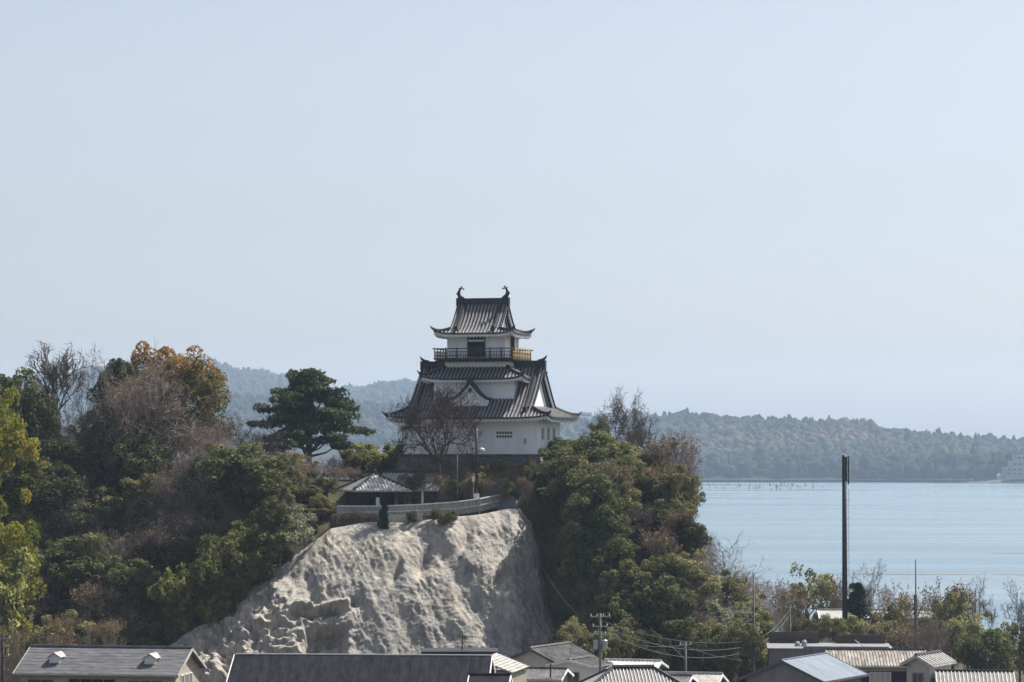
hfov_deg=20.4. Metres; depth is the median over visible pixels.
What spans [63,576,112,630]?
dry leaved tree
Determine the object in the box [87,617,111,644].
dry leaved tree
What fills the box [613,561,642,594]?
leafy tree
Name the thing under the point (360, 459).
bamboo clump
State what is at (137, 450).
evergreen tree
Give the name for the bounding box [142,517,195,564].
dry leaved tree
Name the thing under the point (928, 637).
bare shrub
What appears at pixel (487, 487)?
dry leaved tree
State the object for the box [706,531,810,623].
bare tree
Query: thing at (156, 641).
bush
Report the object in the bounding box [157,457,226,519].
bare shrub
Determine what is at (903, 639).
leafy shrub
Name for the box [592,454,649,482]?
evergreen tree
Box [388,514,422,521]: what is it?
kerb wall
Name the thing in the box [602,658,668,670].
back house
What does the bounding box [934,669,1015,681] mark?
striped roof house
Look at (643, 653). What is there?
evergreen tree
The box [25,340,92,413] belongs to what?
bare tree
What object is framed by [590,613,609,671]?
utility pole
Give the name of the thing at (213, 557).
evergreen tree
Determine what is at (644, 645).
power line
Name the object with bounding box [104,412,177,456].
evergreen tree
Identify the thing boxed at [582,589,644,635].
evergreen tree
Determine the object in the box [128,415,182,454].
evergreen tree
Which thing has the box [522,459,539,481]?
leafy shrub
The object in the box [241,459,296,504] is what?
leafy tree
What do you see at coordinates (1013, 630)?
leafy tree
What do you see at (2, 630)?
dry leaved tree
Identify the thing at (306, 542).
dry leaved tree
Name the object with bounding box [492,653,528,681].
lean to
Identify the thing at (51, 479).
evergreen tree
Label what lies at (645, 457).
leafy tree
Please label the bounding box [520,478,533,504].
dry leaved tree
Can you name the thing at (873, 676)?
window
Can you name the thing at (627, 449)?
leafy tree
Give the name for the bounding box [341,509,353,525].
dry brush
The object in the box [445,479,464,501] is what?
leafy shrub
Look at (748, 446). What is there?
forest
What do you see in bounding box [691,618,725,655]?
leafy shrub
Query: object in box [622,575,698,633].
evergreen tree
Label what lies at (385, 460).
bamboo clump
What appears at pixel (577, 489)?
evergreen tree
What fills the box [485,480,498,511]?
dry leaved tree
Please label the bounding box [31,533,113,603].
evergreen tree
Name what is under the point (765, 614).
leafy tree
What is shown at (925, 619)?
leafy shrub
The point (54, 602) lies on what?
bare tree
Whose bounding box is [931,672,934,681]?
window
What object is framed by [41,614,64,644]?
dry leaved tree
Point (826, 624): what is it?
leafy shrub
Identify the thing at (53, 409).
evergreen tree
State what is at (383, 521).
conifer tree
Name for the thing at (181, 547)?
evergreen tree
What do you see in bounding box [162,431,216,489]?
bare shrub
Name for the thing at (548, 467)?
evergreen tree
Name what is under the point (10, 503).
evergreen tree
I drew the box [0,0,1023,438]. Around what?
sky
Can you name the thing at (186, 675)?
window
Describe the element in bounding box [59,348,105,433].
bare tree
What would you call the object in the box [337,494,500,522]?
guard fence
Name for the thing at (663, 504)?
evergreen tree
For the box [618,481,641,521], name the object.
leafy tree
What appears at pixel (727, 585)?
leafy tree
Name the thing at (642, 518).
bare tree
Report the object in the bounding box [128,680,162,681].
window
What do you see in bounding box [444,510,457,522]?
weed bush
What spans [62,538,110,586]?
leafy tree
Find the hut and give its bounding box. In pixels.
[412,481,442,503]
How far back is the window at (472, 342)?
327.41 m
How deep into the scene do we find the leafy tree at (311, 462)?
335.51 m
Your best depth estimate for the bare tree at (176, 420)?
334.40 m
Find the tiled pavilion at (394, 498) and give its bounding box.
[382,470,436,508]
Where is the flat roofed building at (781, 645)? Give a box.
[766,631,891,664]
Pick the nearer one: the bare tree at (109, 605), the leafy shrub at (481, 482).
the bare tree at (109, 605)
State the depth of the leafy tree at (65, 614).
300.46 m
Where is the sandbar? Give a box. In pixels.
[862,574,1023,574]
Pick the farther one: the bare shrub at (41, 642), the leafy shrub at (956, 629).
the leafy shrub at (956, 629)
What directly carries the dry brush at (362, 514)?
on the ground
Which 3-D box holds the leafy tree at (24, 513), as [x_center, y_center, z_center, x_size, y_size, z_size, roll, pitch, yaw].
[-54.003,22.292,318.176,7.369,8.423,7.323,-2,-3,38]
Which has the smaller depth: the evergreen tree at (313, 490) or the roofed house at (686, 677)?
the roofed house at (686, 677)
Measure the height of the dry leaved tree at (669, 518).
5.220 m
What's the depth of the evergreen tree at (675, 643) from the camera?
293.50 m
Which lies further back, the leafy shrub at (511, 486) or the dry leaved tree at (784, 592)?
the dry leaved tree at (784, 592)
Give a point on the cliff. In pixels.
(402, 587)
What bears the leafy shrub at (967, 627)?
on the ground
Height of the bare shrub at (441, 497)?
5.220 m
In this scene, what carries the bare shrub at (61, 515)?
on the ground
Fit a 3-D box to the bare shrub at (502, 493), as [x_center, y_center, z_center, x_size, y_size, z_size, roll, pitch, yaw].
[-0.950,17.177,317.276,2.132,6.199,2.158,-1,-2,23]
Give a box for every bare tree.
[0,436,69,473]
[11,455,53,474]
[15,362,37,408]
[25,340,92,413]
[28,587,73,629]
[33,513,69,549]
[48,405,104,453]
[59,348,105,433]
[73,580,133,644]
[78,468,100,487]
[79,339,203,473]
[92,595,160,645]
[96,502,131,535]
[99,494,158,545]
[115,517,174,565]
[128,611,196,645]
[162,403,204,459]
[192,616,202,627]
[219,412,285,459]
[319,454,346,477]
[322,456,343,477]
[384,381,482,502]
[568,561,624,611]
[578,383,661,449]
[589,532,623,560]
[590,579,625,602]
[616,402,657,454]
[622,496,655,544]
[642,634,691,671]
[662,560,696,609]
[701,540,738,578]
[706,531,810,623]
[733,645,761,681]
[744,591,800,631]
[847,559,888,623]
[966,573,998,629]
[1000,576,1023,673]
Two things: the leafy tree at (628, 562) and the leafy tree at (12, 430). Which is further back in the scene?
the leafy tree at (12, 430)
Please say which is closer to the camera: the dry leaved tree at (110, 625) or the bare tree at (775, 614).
the dry leaved tree at (110, 625)
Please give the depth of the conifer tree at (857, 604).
359.33 m
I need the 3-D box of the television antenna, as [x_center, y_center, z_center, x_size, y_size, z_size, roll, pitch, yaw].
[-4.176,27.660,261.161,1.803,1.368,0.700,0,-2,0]
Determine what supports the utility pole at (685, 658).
on the ground
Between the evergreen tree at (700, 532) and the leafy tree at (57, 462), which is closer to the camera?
the evergreen tree at (700, 532)
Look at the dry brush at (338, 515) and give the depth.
310.96 m
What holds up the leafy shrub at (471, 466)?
on the ground
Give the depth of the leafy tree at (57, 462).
324.01 m
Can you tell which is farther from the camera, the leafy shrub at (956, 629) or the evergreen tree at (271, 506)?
the leafy shrub at (956, 629)
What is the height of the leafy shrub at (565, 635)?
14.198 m
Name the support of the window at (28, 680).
in the long house at (79, 663)
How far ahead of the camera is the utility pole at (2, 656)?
261.02 m
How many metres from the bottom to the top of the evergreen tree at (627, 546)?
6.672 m
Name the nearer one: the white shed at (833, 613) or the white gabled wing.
the white gabled wing
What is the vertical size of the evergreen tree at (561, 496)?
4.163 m
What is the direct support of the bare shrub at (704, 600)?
on the ground
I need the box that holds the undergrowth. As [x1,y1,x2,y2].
[4,456,765,681]
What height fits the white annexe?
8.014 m
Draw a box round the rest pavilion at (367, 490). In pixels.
[337,468,412,513]
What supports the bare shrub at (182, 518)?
on the ground
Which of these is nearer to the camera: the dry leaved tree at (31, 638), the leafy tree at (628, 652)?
the dry leaved tree at (31, 638)
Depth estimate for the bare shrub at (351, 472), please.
327.96 m
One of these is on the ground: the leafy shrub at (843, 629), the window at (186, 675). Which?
the leafy shrub at (843, 629)
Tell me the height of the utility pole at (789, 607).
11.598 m
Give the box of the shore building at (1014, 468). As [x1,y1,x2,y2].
[1002,455,1023,477]
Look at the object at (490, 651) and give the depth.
259.12 m
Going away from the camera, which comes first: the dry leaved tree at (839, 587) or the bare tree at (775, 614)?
the bare tree at (775, 614)
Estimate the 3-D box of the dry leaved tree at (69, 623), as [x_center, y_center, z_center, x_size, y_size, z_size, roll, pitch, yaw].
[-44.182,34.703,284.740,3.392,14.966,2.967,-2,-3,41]
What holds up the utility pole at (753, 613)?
on the ground
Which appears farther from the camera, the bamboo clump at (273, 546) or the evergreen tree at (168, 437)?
the evergreen tree at (168, 437)
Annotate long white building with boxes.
[580,412,591,420]
[600,413,619,420]
[609,425,621,437]
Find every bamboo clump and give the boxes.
[0,545,34,677]
[126,573,165,626]
[147,561,205,643]
[193,562,242,610]
[193,590,232,638]
[194,532,264,622]
[218,520,297,589]
[339,449,375,480]
[351,443,403,474]
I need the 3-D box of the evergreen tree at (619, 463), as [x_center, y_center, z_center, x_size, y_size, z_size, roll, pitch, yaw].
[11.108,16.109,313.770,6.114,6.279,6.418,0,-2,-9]
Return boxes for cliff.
[169,508,556,681]
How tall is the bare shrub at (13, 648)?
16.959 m
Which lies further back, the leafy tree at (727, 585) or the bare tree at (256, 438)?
the bare tree at (256, 438)
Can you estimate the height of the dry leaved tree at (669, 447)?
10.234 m
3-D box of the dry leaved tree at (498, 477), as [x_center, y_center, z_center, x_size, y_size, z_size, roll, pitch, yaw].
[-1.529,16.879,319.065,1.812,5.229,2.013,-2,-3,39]
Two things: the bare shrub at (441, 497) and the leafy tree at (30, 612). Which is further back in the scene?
the bare shrub at (441, 497)
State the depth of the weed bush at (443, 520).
310.64 m
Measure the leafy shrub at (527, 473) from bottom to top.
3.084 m
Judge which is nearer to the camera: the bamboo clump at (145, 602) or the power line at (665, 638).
the power line at (665, 638)
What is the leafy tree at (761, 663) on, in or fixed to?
on the ground
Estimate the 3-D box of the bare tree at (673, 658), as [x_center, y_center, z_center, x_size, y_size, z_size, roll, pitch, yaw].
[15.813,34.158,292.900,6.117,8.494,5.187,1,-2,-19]
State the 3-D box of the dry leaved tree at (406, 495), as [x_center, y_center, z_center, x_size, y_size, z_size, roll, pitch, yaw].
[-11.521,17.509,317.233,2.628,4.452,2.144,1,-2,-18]
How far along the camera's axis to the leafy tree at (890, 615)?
359.76 m
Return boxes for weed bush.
[406,510,417,522]
[430,508,441,519]
[437,512,449,524]
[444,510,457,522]
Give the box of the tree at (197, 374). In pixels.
[99,340,231,436]
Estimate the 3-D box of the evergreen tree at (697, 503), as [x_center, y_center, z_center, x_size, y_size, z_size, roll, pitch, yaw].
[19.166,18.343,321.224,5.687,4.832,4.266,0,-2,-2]
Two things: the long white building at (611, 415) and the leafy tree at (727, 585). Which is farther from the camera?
the long white building at (611, 415)
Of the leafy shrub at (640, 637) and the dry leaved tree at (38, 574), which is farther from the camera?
the dry leaved tree at (38, 574)
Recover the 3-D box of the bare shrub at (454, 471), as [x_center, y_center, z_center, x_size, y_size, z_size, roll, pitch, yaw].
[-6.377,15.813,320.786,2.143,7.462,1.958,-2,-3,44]
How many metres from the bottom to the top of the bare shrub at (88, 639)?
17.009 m
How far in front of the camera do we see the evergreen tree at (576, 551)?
303.63 m
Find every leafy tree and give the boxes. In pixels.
[0,385,51,520]
[0,460,63,522]
[0,487,45,643]
[2,504,54,557]
[10,597,43,644]
[23,609,103,654]
[62,486,123,533]
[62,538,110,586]
[64,410,99,446]
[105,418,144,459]
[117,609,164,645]
[119,467,160,520]
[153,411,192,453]
[155,467,203,517]
[204,442,257,459]
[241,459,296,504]
[252,524,294,564]
[257,481,303,519]
[270,452,307,491]
[291,454,319,477]
[297,505,328,517]
[309,472,338,494]
[587,415,614,446]
[600,559,653,604]
[603,625,618,657]
[606,616,645,654]
[608,627,635,658]
[610,440,642,486]
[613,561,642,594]
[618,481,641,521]
[625,566,664,607]
[627,444,672,476]
[647,464,705,504]
[656,548,723,598]
[712,568,751,607]
[727,593,773,639]
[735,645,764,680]
[738,623,765,671]
[739,638,768,681]
[780,561,848,631]
[867,597,912,628]
[926,590,971,668]
[938,611,991,668]
[1000,617,1023,681]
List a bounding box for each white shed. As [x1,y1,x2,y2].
[815,609,841,642]
[848,609,938,649]
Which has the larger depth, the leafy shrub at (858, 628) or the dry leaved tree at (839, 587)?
the dry leaved tree at (839, 587)
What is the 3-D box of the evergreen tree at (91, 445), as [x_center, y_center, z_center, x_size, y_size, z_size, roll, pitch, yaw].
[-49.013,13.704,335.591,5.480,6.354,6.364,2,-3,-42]
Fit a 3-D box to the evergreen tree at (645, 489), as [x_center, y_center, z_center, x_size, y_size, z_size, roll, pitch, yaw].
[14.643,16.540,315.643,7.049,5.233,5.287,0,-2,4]
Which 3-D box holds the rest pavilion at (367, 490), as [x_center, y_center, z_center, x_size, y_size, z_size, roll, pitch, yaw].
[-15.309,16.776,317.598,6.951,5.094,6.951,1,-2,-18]
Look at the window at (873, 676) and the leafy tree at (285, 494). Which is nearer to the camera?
the window at (873, 676)
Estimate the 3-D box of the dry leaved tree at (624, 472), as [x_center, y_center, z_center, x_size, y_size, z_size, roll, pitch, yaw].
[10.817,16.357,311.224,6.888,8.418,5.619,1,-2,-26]
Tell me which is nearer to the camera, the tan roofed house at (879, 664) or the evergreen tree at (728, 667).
the tan roofed house at (879, 664)
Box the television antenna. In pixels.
[457,635,475,649]
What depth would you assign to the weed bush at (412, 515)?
310.69 m
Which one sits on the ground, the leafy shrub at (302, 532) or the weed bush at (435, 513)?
the weed bush at (435, 513)
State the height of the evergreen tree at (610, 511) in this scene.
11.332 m
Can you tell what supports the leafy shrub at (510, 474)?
on the ground
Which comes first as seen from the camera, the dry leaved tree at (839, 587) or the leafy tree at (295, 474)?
the leafy tree at (295, 474)
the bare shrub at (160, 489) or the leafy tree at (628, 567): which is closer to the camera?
the leafy tree at (628, 567)
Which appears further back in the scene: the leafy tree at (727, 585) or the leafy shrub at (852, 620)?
the leafy shrub at (852, 620)
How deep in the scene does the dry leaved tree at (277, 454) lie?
338.84 m
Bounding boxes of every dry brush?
[331,512,344,526]
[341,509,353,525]
[349,510,360,523]
[359,511,369,521]
[368,513,378,521]
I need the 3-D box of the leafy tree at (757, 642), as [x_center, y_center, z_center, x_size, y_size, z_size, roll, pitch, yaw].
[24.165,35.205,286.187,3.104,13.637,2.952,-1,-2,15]
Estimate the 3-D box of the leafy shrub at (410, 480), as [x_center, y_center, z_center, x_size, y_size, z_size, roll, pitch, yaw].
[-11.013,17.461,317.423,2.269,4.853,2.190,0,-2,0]
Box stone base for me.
[394,457,549,495]
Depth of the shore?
2687.35 m
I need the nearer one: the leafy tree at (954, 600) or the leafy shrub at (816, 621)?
the leafy shrub at (816, 621)
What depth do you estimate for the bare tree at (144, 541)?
314.28 m
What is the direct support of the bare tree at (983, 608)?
on the ground
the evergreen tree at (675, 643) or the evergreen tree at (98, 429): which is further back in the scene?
the evergreen tree at (98, 429)
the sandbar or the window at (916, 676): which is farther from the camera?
the sandbar
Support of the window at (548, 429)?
in the castle keep
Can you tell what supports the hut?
on the ground
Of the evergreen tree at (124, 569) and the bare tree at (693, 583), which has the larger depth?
the evergreen tree at (124, 569)
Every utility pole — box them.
[0,634,10,681]
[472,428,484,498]
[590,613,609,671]
[670,642,691,671]
[751,573,754,671]
[785,605,794,631]
[914,560,916,647]
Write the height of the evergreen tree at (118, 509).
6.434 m
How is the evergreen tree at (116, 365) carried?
on the ground
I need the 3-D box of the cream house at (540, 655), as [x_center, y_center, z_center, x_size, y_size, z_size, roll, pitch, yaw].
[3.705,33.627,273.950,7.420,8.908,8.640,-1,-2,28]
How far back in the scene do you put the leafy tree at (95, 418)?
342.58 m
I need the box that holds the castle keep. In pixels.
[382,285,581,456]
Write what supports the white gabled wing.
on the ground
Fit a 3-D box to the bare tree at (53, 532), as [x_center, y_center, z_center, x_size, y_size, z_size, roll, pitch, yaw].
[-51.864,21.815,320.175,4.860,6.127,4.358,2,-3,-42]
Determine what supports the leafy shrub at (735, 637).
on the ground
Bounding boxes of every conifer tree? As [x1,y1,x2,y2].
[377,494,388,528]
[847,582,872,625]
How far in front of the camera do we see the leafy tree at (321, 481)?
321.26 m
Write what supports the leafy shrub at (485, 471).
on the ground
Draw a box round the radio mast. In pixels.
[842,455,849,619]
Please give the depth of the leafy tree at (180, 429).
341.26 m
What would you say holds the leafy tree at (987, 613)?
on the ground
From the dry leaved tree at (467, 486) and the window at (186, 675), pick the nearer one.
the window at (186, 675)
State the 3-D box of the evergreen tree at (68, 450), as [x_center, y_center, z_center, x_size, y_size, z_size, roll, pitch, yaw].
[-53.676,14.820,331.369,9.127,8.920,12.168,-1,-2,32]
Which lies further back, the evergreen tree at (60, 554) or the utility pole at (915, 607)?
the utility pole at (915, 607)
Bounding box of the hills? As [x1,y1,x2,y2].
[59,413,1023,481]
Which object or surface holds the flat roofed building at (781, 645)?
on the ground
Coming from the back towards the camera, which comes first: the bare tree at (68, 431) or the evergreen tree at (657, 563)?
the bare tree at (68, 431)
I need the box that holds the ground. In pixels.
[0,466,1023,681]
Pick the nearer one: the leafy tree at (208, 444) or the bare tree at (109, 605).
the bare tree at (109, 605)
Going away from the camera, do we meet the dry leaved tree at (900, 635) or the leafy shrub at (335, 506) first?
the leafy shrub at (335, 506)
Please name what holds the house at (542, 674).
on the ground
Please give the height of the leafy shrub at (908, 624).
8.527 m
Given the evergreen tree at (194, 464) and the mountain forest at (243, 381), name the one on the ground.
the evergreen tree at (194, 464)
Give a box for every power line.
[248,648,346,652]
[604,621,743,642]
[605,627,747,650]
[605,635,681,646]
[607,633,751,657]
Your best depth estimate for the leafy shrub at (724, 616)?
300.17 m
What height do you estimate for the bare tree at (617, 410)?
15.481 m
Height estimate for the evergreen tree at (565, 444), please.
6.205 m
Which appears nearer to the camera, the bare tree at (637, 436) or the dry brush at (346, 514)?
the dry brush at (346, 514)
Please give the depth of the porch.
241.66 m
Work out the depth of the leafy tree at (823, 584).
377.22 m
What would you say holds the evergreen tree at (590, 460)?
on the ground
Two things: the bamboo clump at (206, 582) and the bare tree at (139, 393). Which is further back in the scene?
the bare tree at (139, 393)
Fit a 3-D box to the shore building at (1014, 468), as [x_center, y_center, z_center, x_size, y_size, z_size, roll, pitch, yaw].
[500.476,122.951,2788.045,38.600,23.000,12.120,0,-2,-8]
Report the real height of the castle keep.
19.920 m
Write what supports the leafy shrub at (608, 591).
on the ground
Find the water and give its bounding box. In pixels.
[692,480,1023,640]
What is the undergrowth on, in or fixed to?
on the ground
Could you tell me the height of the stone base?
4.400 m
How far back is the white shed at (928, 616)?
404.44 m
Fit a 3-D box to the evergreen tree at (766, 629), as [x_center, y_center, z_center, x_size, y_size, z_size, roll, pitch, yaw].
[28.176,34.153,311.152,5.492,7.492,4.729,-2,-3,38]
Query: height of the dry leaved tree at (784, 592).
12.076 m
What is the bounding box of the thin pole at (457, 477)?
[457,455,457,500]
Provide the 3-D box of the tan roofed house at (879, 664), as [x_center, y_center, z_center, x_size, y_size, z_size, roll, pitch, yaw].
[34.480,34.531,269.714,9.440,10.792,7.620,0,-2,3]
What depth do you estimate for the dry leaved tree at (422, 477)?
317.12 m
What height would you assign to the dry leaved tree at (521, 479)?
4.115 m
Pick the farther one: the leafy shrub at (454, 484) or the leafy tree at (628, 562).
the leafy shrub at (454, 484)
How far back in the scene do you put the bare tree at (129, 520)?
319.68 m
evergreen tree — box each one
[0,366,60,468]
[0,459,104,541]
[0,470,45,523]
[15,430,98,480]
[21,401,62,440]
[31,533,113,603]
[81,431,111,476]
[83,487,134,532]
[85,416,127,443]
[86,353,151,430]
[93,555,160,607]
[103,431,176,503]
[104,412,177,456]
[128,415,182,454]
[166,523,227,579]
[176,552,251,604]
[189,445,228,486]
[195,439,294,513]
[198,447,244,500]
[244,495,296,553]
[263,545,292,571]
[291,484,323,501]
[536,448,590,482]
[536,481,591,507]
[538,448,558,469]
[541,437,581,466]
[555,468,637,546]
[557,465,621,500]
[557,531,619,605]
[569,451,600,462]
[571,429,627,465]
[580,522,638,571]
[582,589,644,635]
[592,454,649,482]
[595,459,637,500]
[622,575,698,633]
[630,467,674,502]
[633,628,672,670]
[640,553,692,606]
[646,497,699,521]
[657,610,717,656]
[660,517,712,557]
[662,488,706,510]
[662,627,689,670]
[677,633,711,671]
[698,631,741,681]
[756,619,775,661]
[953,623,1015,669]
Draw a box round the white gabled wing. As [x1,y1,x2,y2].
[899,650,956,681]
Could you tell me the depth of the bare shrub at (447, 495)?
316.92 m
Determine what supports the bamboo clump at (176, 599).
on the ground
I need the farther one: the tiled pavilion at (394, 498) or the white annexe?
the tiled pavilion at (394, 498)
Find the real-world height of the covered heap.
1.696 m
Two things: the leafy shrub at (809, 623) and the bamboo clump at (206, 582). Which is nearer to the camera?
the bamboo clump at (206, 582)
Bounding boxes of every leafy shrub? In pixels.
[254,504,318,566]
[306,493,335,516]
[314,502,348,513]
[404,476,421,503]
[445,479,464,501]
[467,460,480,471]
[467,473,485,512]
[474,465,495,497]
[490,460,504,490]
[499,478,515,498]
[500,469,517,483]
[518,465,532,480]
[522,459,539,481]
[545,454,600,502]
[554,616,586,648]
[575,630,615,659]
[597,577,631,605]
[629,629,653,658]
[690,598,762,634]
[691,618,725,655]
[718,617,752,681]
[786,615,817,631]
[804,617,823,641]
[816,613,840,642]
[831,619,853,642]
[839,613,863,633]
[852,619,870,633]
[863,622,888,642]
[877,619,902,644]
[889,622,912,647]
[907,621,926,647]
[918,617,929,630]
[927,619,951,649]
[938,617,965,668]
[952,622,976,668]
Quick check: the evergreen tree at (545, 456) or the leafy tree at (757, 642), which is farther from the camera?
the evergreen tree at (545, 456)
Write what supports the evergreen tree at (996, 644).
on the ground
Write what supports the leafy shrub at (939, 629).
on the ground
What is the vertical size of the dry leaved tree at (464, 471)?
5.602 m
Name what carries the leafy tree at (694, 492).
on the ground
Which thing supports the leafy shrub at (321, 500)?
on the ground
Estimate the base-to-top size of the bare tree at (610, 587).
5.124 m
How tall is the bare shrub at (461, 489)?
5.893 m
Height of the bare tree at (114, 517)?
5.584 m
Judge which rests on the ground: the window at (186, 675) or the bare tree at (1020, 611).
the bare tree at (1020, 611)
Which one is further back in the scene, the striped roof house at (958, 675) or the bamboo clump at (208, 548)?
the bamboo clump at (208, 548)
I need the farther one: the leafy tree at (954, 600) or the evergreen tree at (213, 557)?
the leafy tree at (954, 600)
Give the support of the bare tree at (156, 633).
on the ground
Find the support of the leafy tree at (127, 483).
on the ground
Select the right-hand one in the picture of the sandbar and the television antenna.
the sandbar
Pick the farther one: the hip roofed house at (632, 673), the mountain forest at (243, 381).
the mountain forest at (243, 381)
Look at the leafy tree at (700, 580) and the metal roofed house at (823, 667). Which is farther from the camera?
the leafy tree at (700, 580)
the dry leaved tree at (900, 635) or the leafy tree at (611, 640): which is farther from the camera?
the dry leaved tree at (900, 635)
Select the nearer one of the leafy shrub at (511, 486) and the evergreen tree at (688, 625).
the evergreen tree at (688, 625)
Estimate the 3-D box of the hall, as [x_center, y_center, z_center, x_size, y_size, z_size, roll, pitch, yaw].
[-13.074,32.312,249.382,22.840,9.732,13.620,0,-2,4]
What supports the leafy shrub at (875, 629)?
on the ground
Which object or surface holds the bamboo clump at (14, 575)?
on the ground
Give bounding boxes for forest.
[14,355,597,417]
[175,391,1023,479]
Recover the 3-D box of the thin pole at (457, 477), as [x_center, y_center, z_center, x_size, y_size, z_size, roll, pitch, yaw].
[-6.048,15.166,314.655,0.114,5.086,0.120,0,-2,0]
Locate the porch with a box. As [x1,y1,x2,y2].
[467,673,512,681]
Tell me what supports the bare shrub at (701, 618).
on the ground
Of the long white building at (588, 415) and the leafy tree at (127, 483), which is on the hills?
the long white building at (588, 415)
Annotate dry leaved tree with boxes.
[0,624,8,681]
[13,627,38,681]
[23,551,62,613]
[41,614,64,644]
[46,628,79,644]
[60,613,86,644]
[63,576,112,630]
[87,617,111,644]
[89,611,120,644]
[106,617,128,644]
[132,462,193,517]
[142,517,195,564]
[179,398,243,451]
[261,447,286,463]
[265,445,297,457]
[269,449,308,479]
[276,497,294,526]
[294,522,315,547]
[324,466,349,481]
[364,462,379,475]
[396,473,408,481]
[400,481,416,508]
[414,473,425,501]
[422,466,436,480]
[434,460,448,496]
[434,474,450,502]
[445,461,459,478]
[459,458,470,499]
[461,466,473,499]
[462,474,474,504]
[479,475,492,506]
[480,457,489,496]
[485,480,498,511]
[491,471,502,495]
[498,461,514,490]
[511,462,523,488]
[512,469,524,498]
[515,476,527,501]
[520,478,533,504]
[584,455,638,506]
[637,455,691,500]
[638,429,702,482]
[638,521,685,559]
[656,504,696,546]
[766,578,807,630]
[817,573,851,612]
[861,618,921,647]
[866,582,931,624]
[918,576,976,655]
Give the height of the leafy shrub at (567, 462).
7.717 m
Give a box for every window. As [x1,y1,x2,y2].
[27,678,53,681]
[68,678,115,681]
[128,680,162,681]
[185,673,188,681]
[189,672,192,681]
[467,336,484,356]
[510,336,514,356]
[547,428,549,438]
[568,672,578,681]
[869,672,890,681]
[912,672,923,681]
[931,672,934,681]
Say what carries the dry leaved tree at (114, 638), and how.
on the ground
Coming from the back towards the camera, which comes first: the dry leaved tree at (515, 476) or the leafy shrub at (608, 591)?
the dry leaved tree at (515, 476)
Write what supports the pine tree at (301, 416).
on the ground
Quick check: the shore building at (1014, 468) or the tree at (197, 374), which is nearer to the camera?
the tree at (197, 374)
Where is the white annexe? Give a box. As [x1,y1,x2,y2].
[545,655,613,681]
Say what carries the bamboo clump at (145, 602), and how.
on the ground
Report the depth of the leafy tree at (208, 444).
322.30 m
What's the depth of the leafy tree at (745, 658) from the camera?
300.39 m
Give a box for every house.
[12,644,206,681]
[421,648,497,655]
[495,666,573,681]
[509,641,602,666]
[578,665,680,681]
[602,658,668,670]
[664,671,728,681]
[669,674,697,681]
[738,652,868,681]
[825,648,925,681]
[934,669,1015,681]
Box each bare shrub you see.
[0,612,17,681]
[4,606,29,681]
[36,620,51,644]
[38,490,99,540]
[73,520,143,571]
[82,609,98,644]
[136,455,197,520]
[138,486,215,550]
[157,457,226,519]
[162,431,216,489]
[171,412,232,462]
[188,420,258,458]
[297,457,331,475]
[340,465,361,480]
[426,476,444,503]
[442,476,455,501]
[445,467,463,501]
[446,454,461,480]
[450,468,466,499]
[464,469,474,503]
[492,468,510,507]
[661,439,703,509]
[680,544,722,595]
[691,582,723,620]
[693,608,717,629]
[700,529,720,558]
[903,601,955,659]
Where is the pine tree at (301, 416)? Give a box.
[245,367,375,461]
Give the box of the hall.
[226,653,495,681]
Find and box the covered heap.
[493,494,517,509]
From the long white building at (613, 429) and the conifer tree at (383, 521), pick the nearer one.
the conifer tree at (383, 521)
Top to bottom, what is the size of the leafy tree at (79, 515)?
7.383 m
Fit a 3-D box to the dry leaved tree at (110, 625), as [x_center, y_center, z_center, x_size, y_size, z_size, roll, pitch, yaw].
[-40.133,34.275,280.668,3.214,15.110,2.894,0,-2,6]
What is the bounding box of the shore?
[967,479,1001,482]
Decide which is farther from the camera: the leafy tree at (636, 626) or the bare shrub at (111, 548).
the bare shrub at (111, 548)

